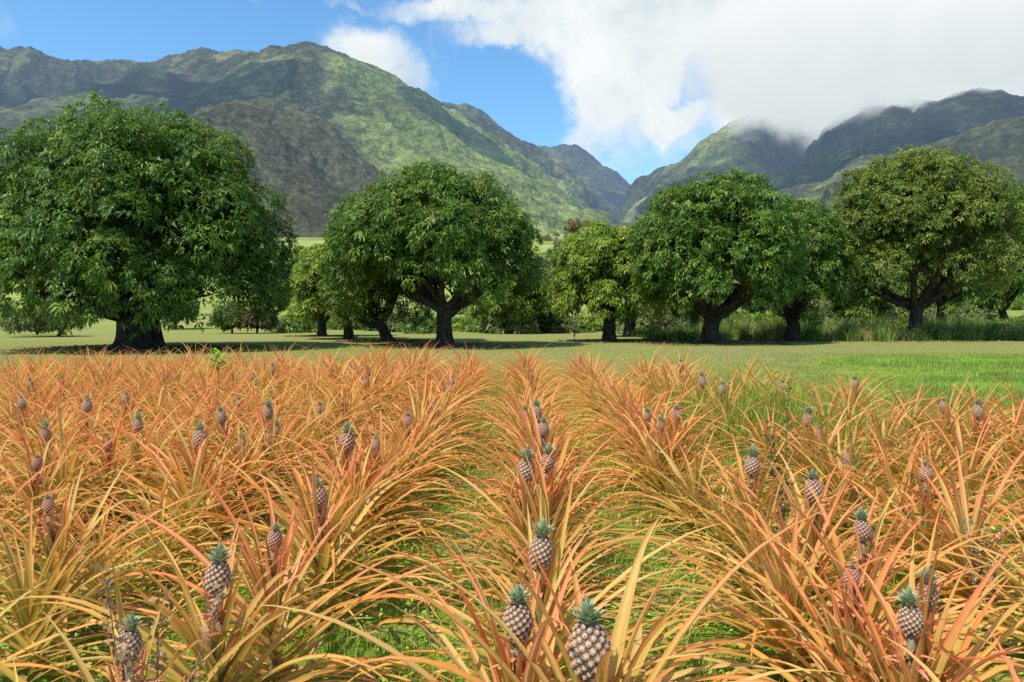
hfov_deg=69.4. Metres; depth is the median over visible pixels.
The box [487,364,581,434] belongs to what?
pineapple plant
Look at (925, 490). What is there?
pineapple plant
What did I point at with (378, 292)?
mango tree
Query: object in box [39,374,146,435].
pineapple plant
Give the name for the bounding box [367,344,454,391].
pineapple plant
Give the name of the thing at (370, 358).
pineapple plant
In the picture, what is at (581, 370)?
pineapple plant
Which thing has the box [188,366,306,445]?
pineapple plant
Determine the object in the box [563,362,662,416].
pineapple plant
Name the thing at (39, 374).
pineapple plant
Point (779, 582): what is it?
pineapple plant
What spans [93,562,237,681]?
tall weed
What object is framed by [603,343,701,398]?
pineapple plant
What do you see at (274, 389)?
pineapple plant
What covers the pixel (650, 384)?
pineapple plant
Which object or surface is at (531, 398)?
pineapple plant
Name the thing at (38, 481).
pineapple plant
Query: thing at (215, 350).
seedling
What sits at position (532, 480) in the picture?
pineapple plant
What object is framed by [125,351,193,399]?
pineapple plant
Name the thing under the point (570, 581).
pineapple plant
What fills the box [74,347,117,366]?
pineapple plant
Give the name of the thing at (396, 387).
pineapple plant
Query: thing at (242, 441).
pineapple plant
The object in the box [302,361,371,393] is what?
pineapple plant
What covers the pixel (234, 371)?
pineapple plant
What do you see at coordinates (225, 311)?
tree
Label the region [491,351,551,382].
pineapple plant
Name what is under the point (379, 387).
pineapple plant
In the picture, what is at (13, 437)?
pineapple plant
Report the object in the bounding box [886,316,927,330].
bush
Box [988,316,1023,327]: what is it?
bush
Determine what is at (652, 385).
pineapple plant
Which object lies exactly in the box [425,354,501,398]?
pineapple plant
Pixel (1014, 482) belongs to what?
pineapple plant
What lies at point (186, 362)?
pineapple plant
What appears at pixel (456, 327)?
bush
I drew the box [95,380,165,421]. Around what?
pineapple plant
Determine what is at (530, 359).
pineapple plant
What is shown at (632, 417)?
pineapple plant
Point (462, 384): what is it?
pineapple plant
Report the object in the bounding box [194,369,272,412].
pineapple plant
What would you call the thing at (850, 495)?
pineapple plant
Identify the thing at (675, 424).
pineapple plant
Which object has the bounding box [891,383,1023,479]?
pineapple plant
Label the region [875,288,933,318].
shrub
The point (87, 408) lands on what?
pineapple plant
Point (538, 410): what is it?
pineapple plant
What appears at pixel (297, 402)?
pineapple plant
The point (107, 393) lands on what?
pineapple plant
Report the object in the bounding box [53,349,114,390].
pineapple plant
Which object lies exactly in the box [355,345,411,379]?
pineapple plant
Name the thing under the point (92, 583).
pineapple plant
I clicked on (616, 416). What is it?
pineapple plant
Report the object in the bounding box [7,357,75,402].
pineapple plant
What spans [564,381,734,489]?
pineapple plant
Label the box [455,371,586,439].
pineapple plant
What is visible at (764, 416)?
tall weeds
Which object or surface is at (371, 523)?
pineapple plant
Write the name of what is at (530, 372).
pineapple plant
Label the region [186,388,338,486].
pineapple plant
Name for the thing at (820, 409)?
pineapple plant
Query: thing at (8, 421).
pineapple plant
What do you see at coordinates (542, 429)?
pineapple plant
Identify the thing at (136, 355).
pineapple plant
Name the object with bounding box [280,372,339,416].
pineapple plant
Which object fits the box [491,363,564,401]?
pineapple plant
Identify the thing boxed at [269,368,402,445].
pineapple plant
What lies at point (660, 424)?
pineapple plant
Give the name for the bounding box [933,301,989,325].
bush
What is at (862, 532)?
pineapple plant
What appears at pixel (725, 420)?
pineapple plant
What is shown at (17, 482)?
pineapple plant
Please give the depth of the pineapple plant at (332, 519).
4.30 m
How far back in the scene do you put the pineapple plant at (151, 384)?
11.57 m
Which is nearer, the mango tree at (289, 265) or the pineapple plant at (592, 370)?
the pineapple plant at (592, 370)
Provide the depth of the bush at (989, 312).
85.44 m
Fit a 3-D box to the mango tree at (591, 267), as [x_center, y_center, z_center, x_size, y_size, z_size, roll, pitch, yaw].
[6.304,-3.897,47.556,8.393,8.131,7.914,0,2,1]
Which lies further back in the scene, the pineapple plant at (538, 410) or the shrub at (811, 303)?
the shrub at (811, 303)
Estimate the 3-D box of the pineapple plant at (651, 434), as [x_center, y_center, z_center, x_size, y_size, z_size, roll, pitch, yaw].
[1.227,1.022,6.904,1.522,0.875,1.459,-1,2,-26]
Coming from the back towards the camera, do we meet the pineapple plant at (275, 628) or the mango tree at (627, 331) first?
the mango tree at (627, 331)
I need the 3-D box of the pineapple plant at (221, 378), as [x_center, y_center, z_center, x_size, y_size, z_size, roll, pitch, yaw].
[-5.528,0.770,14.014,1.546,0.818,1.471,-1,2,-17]
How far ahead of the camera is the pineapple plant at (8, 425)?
7.71 m
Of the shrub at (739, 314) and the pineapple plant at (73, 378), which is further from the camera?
the shrub at (739, 314)
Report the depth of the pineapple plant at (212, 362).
16.46 m
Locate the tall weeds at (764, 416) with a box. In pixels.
[546,362,1020,582]
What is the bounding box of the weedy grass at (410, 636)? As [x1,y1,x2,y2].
[0,416,1023,681]
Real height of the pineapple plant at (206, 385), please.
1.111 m
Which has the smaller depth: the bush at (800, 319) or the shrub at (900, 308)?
the bush at (800, 319)
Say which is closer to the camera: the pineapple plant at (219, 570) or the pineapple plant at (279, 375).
the pineapple plant at (219, 570)
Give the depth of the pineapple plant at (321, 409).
8.61 m
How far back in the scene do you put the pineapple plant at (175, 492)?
4.97 m
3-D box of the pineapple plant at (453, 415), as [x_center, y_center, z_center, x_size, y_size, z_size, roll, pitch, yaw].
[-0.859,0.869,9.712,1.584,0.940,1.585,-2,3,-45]
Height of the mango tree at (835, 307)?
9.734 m
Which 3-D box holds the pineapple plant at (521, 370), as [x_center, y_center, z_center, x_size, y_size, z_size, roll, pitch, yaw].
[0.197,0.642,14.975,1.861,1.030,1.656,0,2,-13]
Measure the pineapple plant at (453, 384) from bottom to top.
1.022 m
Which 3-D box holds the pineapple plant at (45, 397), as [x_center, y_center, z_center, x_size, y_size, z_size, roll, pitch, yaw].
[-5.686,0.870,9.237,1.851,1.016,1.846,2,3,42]
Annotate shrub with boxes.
[448,290,470,314]
[540,246,557,257]
[542,233,552,240]
[719,300,753,322]
[754,291,900,322]
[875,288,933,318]
[883,269,903,293]
[899,303,968,322]
[965,292,1023,309]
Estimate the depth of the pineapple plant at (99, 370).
14.09 m
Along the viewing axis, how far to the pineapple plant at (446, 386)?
10.68 m
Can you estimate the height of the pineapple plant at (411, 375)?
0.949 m
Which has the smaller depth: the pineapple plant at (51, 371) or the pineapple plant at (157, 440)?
the pineapple plant at (157, 440)
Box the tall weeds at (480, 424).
[446,375,522,466]
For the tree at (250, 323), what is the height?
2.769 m
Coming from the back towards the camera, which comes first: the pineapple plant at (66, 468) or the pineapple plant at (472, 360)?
the pineapple plant at (472, 360)
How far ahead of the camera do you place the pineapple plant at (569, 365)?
17.88 m
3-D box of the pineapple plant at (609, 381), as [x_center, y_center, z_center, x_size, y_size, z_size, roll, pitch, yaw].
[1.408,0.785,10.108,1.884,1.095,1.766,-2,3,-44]
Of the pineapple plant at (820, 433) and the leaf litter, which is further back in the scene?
the leaf litter
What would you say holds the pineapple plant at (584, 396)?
on the ground at (100, 334)
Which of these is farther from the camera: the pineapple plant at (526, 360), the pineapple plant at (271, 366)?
the pineapple plant at (526, 360)
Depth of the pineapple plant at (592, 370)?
13.87 m
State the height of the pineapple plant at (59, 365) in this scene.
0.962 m
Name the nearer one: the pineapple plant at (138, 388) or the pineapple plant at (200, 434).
the pineapple plant at (200, 434)
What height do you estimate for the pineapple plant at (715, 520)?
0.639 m
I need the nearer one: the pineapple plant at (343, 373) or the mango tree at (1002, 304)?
the pineapple plant at (343, 373)
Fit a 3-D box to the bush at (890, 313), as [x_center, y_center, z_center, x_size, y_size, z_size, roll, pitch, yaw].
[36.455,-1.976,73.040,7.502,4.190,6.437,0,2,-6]
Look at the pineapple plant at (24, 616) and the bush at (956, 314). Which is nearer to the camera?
the pineapple plant at (24, 616)
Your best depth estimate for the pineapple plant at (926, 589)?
2.55 m
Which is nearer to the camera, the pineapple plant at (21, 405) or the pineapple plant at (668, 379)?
the pineapple plant at (21, 405)
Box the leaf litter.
[0,334,1001,354]
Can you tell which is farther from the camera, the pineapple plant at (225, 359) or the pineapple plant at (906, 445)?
the pineapple plant at (225, 359)
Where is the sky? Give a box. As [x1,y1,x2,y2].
[0,0,1023,184]
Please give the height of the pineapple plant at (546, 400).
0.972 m
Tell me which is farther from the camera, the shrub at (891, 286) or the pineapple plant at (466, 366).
the shrub at (891, 286)
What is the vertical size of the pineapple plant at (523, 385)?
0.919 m
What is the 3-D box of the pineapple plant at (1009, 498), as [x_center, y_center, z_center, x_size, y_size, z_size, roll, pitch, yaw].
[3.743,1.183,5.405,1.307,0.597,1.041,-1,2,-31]
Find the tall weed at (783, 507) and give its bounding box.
[762,381,792,529]
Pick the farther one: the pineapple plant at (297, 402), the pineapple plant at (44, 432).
the pineapple plant at (297, 402)
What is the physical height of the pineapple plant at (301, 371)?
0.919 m
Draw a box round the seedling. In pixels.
[207,348,227,391]
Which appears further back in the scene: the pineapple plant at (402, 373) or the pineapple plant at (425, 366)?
the pineapple plant at (425, 366)
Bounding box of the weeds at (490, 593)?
[0,431,1022,681]
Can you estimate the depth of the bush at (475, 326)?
72.43 m
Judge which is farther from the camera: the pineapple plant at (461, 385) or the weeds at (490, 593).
the pineapple plant at (461, 385)
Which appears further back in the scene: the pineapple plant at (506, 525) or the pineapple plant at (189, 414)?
the pineapple plant at (189, 414)
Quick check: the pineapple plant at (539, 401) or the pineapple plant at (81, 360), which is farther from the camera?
the pineapple plant at (81, 360)
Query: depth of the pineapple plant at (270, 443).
6.36 m
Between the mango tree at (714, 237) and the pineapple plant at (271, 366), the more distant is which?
the mango tree at (714, 237)
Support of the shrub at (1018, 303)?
on the ground at (100, 334)
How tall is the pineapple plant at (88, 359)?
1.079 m
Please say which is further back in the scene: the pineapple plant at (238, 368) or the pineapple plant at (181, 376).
the pineapple plant at (238, 368)
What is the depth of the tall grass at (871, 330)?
49.94 m
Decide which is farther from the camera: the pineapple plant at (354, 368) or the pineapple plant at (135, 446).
the pineapple plant at (354, 368)
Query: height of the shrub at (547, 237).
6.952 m
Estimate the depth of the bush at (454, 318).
79.83 m
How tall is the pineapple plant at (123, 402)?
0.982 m
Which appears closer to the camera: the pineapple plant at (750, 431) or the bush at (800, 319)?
the pineapple plant at (750, 431)
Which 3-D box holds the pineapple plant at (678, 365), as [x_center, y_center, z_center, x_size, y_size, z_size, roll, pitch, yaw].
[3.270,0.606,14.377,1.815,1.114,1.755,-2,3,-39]
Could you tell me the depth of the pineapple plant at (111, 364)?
14.46 m
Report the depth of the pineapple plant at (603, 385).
11.56 m
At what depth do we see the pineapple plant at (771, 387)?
11.10 m
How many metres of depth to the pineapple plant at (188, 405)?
7.78 m
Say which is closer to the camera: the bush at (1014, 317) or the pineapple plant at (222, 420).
the pineapple plant at (222, 420)
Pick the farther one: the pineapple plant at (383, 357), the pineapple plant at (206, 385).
the pineapple plant at (383, 357)
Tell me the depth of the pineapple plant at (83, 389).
11.50 m
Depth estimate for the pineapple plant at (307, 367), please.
15.92 m
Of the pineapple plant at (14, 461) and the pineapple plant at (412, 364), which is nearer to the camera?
the pineapple plant at (14, 461)
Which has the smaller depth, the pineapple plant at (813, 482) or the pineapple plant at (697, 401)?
the pineapple plant at (813, 482)
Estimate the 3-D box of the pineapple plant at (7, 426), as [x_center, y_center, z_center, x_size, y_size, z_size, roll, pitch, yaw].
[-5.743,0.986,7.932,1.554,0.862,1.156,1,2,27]
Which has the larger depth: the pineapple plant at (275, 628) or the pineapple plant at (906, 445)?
the pineapple plant at (906, 445)
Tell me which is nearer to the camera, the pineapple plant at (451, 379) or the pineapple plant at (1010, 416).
the pineapple plant at (1010, 416)
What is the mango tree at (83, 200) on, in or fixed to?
on the ground at (100, 334)
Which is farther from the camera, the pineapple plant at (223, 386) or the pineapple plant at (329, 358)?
the pineapple plant at (329, 358)
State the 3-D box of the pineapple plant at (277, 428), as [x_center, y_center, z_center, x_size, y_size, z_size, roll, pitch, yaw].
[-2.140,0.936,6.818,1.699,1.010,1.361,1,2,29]
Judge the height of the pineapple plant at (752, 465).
0.998 m
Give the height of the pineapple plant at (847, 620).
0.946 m
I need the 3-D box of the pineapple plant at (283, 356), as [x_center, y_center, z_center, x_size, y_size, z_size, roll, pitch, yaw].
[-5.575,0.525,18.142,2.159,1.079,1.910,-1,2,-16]
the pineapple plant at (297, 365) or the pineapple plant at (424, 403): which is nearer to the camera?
the pineapple plant at (424, 403)
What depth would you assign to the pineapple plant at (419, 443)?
7.40 m
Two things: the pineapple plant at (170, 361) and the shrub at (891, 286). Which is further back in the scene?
the shrub at (891, 286)
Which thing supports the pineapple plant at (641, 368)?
on the ground at (100, 334)
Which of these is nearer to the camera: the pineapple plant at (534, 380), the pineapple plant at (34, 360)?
the pineapple plant at (534, 380)
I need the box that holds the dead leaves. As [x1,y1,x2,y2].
[0,399,967,681]
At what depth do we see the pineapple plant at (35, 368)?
13.96 m
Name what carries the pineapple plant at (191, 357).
on the ground at (100, 334)
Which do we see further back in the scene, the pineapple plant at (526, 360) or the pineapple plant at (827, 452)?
the pineapple plant at (526, 360)
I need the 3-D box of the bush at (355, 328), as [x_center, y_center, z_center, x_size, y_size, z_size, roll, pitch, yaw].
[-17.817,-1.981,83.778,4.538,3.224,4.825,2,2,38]
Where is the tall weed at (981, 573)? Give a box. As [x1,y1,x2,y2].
[956,503,1009,609]
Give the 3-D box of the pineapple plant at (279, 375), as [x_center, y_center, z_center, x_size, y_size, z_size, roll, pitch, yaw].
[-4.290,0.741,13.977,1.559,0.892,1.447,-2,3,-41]
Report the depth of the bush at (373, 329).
79.23 m
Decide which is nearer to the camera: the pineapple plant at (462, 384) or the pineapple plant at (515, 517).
the pineapple plant at (515, 517)
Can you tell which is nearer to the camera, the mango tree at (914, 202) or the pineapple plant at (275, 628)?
the pineapple plant at (275, 628)
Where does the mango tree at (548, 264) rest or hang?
on the ground at (100, 334)
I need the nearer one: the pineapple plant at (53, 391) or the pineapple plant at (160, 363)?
the pineapple plant at (53, 391)
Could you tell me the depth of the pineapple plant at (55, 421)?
7.35 m
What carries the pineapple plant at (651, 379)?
on the ground at (100, 334)
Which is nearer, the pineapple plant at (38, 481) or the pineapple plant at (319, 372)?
the pineapple plant at (38, 481)
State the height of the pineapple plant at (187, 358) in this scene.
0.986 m
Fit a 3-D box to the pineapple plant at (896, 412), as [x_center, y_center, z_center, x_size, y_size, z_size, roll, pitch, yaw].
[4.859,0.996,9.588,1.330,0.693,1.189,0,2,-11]
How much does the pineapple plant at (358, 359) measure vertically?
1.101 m
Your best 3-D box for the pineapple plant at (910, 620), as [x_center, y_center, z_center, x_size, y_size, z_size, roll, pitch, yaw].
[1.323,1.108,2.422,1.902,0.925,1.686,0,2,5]
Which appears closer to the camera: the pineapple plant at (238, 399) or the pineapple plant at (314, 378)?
the pineapple plant at (238, 399)
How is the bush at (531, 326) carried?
on the ground at (100, 334)
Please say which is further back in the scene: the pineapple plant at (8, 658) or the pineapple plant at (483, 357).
the pineapple plant at (483, 357)
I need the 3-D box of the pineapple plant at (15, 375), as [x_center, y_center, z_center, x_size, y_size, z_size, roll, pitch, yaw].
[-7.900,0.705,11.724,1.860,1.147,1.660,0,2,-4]
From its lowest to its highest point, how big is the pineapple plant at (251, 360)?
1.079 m
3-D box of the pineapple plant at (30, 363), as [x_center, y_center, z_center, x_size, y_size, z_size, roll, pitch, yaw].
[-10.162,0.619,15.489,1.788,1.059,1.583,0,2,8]
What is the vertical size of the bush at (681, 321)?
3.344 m
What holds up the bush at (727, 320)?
on the ground at (100, 334)
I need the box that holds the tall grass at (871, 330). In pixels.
[630,308,1023,341]
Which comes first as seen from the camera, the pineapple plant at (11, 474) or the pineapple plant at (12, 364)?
the pineapple plant at (11, 474)
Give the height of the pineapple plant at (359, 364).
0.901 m
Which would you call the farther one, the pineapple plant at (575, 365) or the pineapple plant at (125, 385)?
the pineapple plant at (575, 365)
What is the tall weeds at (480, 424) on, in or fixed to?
on the ground at (100, 334)
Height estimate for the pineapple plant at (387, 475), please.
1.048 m
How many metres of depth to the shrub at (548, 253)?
242.96 m
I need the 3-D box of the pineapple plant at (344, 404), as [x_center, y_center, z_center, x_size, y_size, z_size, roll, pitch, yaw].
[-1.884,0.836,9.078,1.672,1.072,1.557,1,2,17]
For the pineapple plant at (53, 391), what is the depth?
8.86 m
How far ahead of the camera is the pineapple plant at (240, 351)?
17.84 m
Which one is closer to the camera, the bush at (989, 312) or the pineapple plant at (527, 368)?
the pineapple plant at (527, 368)
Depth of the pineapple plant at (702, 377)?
10.81 m
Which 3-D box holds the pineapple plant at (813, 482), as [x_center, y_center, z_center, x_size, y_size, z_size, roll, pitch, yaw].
[1.574,1.038,3.946,1.904,0.957,1.687,0,2,8]
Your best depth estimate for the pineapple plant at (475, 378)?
14.50 m
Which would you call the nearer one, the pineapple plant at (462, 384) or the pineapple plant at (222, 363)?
the pineapple plant at (462, 384)
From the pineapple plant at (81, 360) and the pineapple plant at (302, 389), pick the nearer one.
the pineapple plant at (302, 389)
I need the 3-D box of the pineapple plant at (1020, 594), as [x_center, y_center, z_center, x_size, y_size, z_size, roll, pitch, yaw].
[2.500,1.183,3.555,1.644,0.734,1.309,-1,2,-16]
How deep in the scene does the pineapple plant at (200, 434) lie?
5.72 m
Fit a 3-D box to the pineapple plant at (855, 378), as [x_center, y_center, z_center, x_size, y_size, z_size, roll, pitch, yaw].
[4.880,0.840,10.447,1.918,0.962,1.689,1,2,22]
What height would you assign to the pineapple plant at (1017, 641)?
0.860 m
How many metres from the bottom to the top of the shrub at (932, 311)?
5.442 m
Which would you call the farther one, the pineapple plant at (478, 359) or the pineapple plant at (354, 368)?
the pineapple plant at (478, 359)
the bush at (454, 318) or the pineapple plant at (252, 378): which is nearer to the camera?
the pineapple plant at (252, 378)
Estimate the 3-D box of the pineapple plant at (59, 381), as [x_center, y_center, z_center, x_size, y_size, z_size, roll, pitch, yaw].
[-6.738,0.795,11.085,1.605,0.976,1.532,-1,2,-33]
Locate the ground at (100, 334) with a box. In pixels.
[0,234,1023,681]
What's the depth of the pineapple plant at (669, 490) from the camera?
5.93 m
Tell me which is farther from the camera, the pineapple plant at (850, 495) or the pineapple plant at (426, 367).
the pineapple plant at (426, 367)
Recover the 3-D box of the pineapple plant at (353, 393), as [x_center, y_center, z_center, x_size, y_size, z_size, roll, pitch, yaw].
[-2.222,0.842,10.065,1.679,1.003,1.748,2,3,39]
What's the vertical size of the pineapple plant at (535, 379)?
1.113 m
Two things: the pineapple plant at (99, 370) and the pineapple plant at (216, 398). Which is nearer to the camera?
the pineapple plant at (216, 398)
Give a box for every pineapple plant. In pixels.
[0,346,41,391]
[0,350,64,403]
[0,353,74,390]
[0,356,45,390]
[0,368,91,422]
[0,371,96,455]
[0,372,62,437]
[0,373,27,428]
[0,374,97,464]
[0,379,129,485]
[0,384,182,480]
[0,385,70,460]
[0,389,167,557]
[0,392,133,491]
[0,402,39,450]
[0,403,36,462]
[0,405,205,531]
[0,414,55,519]
[0,415,137,526]
[0,417,164,559]
[0,431,56,503]
[0,436,129,565]
[0,441,41,522]
[0,452,246,681]
[0,472,73,578]
[0,474,419,681]
[0,487,217,649]
[0,488,213,680]
[0,508,34,570]
[0,541,366,681]
[0,561,145,678]
[1,348,58,379]
[2,351,85,408]
[6,347,61,379]
[6,374,120,445]
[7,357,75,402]
[11,350,97,397]
[11,353,89,389]
[12,654,174,681]
[17,361,117,425]
[20,367,92,402]
[26,369,123,419]
[26,469,500,681]
[35,357,129,400]
[35,392,229,510]
[36,407,298,587]
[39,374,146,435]
[39,461,269,602]
[42,360,143,419]
[46,344,134,374]
[51,350,135,393]
[52,351,159,410]
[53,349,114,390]
[53,370,142,428]
[60,402,311,530]
[64,348,108,368]
[64,378,180,456]
[71,355,145,394]
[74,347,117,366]
[78,345,165,391]
[80,369,223,440]
[81,363,189,420]
[83,381,258,474]
[86,407,162,468]
[92,350,184,399]
[93,361,191,412]
[94,409,498,681]
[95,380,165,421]
[98,350,157,374]
[99,349,220,409]
[101,373,152,403]
[101,416,215,490]
[117,354,166,384]
[119,370,220,437]
[122,351,170,374]
[122,441,298,554]
[123,347,196,388]
[123,373,286,476]
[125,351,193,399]
[125,368,311,459]
[125,397,303,482]
[130,360,199,389]
[135,351,221,391]
[135,353,222,407]
[140,399,333,526]
[146,423,480,642]
[148,350,200,372]
[153,360,249,422]
[159,373,299,446]
[159,396,366,521]
[161,354,253,422]
[163,339,226,378]
[166,347,203,373]
[167,357,215,380]
[171,397,207,434]
[172,354,241,395]
[175,363,254,405]
[179,343,245,381]
[180,373,313,442]
[180,391,368,498]
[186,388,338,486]
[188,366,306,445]
[193,348,239,381]
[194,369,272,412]
[195,342,248,376]
[197,362,282,407]
[205,352,267,392]
[206,343,273,380]
[206,360,293,404]
[208,353,263,395]
[216,351,263,381]
[219,345,293,381]
[220,364,330,428]
[221,350,312,402]
[221,355,316,402]
[223,412,464,542]
[231,395,375,485]
[233,418,478,555]
[233,424,479,606]
[240,346,298,386]
[242,346,329,395]
[242,393,305,426]
[245,358,311,395]
[246,342,318,379]
[251,382,370,460]
[257,388,488,536]
[259,523,803,681]
[262,353,355,412]
[263,384,333,420]
[263,397,497,563]
[268,362,358,414]
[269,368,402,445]
[274,354,300,378]
[276,355,335,392]
[277,384,384,457]
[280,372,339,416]
[283,354,327,389]
[288,350,373,403]
[289,370,402,445]
[290,347,372,400]
[294,370,413,433]
[295,360,333,389]
[300,345,363,377]
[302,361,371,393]
[303,348,348,384]
[303,401,503,516]
[309,353,370,393]
[310,359,438,422]
[311,360,419,429]
[313,501,860,681]
[322,372,492,472]
[323,345,393,373]
[325,397,490,500]
[327,352,418,406]
[329,354,396,387]
[334,380,498,486]
[335,348,394,373]
[335,365,407,417]
[338,385,494,477]
[339,358,383,392]
[340,473,731,681]
[343,343,401,380]
[346,348,428,407]
[349,361,423,410]
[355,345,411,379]
[355,360,502,444]
[357,338,413,376]
[359,377,498,451]
[362,366,422,411]
[364,341,454,393]
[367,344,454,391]
[369,353,429,403]
[372,360,441,404]
[377,364,502,429]
[378,354,447,388]
[380,436,668,609]
[382,364,505,413]
[382,372,491,435]
[382,437,725,669]
[383,345,458,383]
[391,344,455,385]
[395,371,498,438]
[400,351,451,381]
[400,368,498,421]
[407,361,494,411]
[411,354,451,388]
[416,356,502,399]
[417,353,503,405]
[417,390,653,527]
[418,364,502,406]
[419,418,677,582]
[425,341,512,393]
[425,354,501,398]
[428,351,502,389]
[430,500,674,650]
[440,346,498,382]
[442,365,496,397]
[446,351,503,382]
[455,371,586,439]
[456,432,650,552]
[457,376,603,463]
[458,383,593,464]
[459,438,599,522]
[461,400,623,512]
[467,395,621,479]
[469,374,619,481]
[472,387,577,445]
[482,352,560,394]
[483,353,588,408]
[486,366,569,408]
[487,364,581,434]
[488,381,578,424]
[489,368,574,410]
[491,341,561,383]
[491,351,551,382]
[491,354,570,388]
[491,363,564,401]
[492,349,572,406]
[493,359,565,398]
[494,356,550,392]
[494,379,579,431]
[496,356,562,386]
[496,365,575,418]
[500,349,563,385]
[544,346,600,384]
[545,349,632,397]
[545,360,667,437]
[549,348,612,387]
[549,348,625,401]
[549,367,651,418]
[550,370,614,407]
[551,356,612,391]
[555,351,596,381]
[558,351,632,396]
[560,360,647,424]
[562,375,713,462]
[562,383,762,521]
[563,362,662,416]
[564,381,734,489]
[565,377,618,412]
[567,389,675,451]
[568,368,698,438]
[570,374,743,479]
[577,408,735,497]
[581,376,703,454]
[582,391,651,433]
[590,391,749,497]
[594,468,1020,681]
[595,427,749,537]
[597,415,832,560]
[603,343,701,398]
[607,356,677,393]
[611,357,666,390]
[612,364,680,407]
[620,352,712,407]
[622,360,682,396]
[623,366,683,401]
[626,355,724,413]
[626,492,1023,681]
[632,468,775,566]
[633,480,899,681]
[634,448,1011,631]
[638,350,732,389]
[642,425,895,606]
[645,363,726,407]
[646,451,891,622]
[649,474,1023,681]
[652,362,750,423]
[661,380,727,432]
[667,368,786,438]
[667,544,1023,681]
[676,384,772,447]
[683,388,853,495]
[698,350,807,406]
[715,360,857,420]
[716,495,1023,681]
[717,361,815,408]
[725,404,902,509]
[727,369,829,418]
[730,390,913,519]
[758,380,904,447]
[759,408,990,557]
[765,419,949,529]
[775,361,941,458]
[780,414,1023,601]
[785,426,1023,609]
[793,366,894,419]
[798,367,928,428]
[825,388,970,484]
[828,440,1023,650]
[838,376,966,445]
[847,405,990,488]
[858,393,929,440]
[861,413,1015,502]
[865,376,1022,466]
[868,407,1023,532]
[874,496,1023,681]
[875,625,1019,681]
[888,503,1023,650]
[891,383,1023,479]
[924,379,1020,437]
[931,390,1023,480]
[934,412,1023,553]
[951,371,1023,445]
[965,463,1023,545]
[968,393,1023,427]
[968,415,1023,484]
[984,463,1023,501]
[994,511,1023,576]
[1001,601,1023,644]
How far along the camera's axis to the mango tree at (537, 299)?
66.56 m
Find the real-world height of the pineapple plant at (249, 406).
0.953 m
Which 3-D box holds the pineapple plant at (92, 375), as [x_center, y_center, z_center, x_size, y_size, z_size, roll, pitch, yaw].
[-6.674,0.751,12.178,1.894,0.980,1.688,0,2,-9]
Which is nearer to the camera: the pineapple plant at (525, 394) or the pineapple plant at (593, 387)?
the pineapple plant at (525, 394)
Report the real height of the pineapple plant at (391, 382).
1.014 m
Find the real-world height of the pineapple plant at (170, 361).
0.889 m
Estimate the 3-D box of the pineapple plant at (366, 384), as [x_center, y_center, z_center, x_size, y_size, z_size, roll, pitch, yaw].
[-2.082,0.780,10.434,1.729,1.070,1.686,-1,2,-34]
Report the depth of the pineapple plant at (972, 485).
5.91 m
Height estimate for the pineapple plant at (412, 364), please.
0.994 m
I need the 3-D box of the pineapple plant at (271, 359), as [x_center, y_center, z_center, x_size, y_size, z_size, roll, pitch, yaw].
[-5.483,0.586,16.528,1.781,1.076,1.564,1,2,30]
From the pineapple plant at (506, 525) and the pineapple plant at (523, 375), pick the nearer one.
the pineapple plant at (506, 525)
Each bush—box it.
[263,315,317,332]
[326,316,341,329]
[331,316,365,329]
[359,309,402,330]
[386,310,425,331]
[399,305,436,333]
[451,306,486,331]
[451,316,463,329]
[460,317,480,331]
[468,314,506,332]
[479,302,550,333]
[541,315,582,333]
[570,309,603,331]
[616,306,678,333]
[665,311,703,328]
[720,316,733,327]
[732,307,785,327]
[775,312,824,326]
[808,300,838,324]
[830,306,878,325]
[863,303,908,324]
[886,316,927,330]
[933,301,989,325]
[964,303,1009,319]
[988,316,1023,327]
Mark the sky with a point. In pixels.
(636, 85)
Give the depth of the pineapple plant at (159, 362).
13.54 m
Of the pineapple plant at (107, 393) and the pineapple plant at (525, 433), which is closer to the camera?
the pineapple plant at (525, 433)
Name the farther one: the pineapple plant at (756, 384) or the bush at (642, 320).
the bush at (642, 320)
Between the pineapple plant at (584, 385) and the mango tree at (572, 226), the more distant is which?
the mango tree at (572, 226)
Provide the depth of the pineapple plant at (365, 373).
12.33 m
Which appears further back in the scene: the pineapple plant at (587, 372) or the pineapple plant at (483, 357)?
the pineapple plant at (483, 357)
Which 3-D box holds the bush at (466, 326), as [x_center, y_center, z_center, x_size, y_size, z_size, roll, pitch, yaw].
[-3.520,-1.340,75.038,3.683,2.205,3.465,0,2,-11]
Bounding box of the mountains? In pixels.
[0,41,1023,237]
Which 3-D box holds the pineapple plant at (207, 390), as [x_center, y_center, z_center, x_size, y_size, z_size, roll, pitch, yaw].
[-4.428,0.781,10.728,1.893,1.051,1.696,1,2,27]
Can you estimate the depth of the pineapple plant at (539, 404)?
10.54 m
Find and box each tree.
[0,87,299,349]
[0,307,84,336]
[13,325,52,334]
[162,301,200,328]
[207,302,247,332]
[239,306,279,333]
[270,245,303,313]
[282,243,362,335]
[290,246,380,338]
[315,193,455,340]
[319,158,547,346]
[468,269,553,332]
[528,256,580,320]
[545,219,671,341]
[550,218,593,255]
[597,234,680,336]
[619,167,811,343]
[667,288,727,327]
[726,280,789,319]
[752,198,861,340]
[791,199,825,271]
[820,254,892,319]
[823,145,1023,337]
[892,233,990,322]
[948,182,1023,319]
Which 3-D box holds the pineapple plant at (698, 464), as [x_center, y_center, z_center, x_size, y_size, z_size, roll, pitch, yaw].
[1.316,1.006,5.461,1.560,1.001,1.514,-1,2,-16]
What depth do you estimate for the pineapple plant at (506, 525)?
5.47 m
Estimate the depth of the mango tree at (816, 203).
108.22 m
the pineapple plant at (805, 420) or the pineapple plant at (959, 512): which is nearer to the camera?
the pineapple plant at (959, 512)

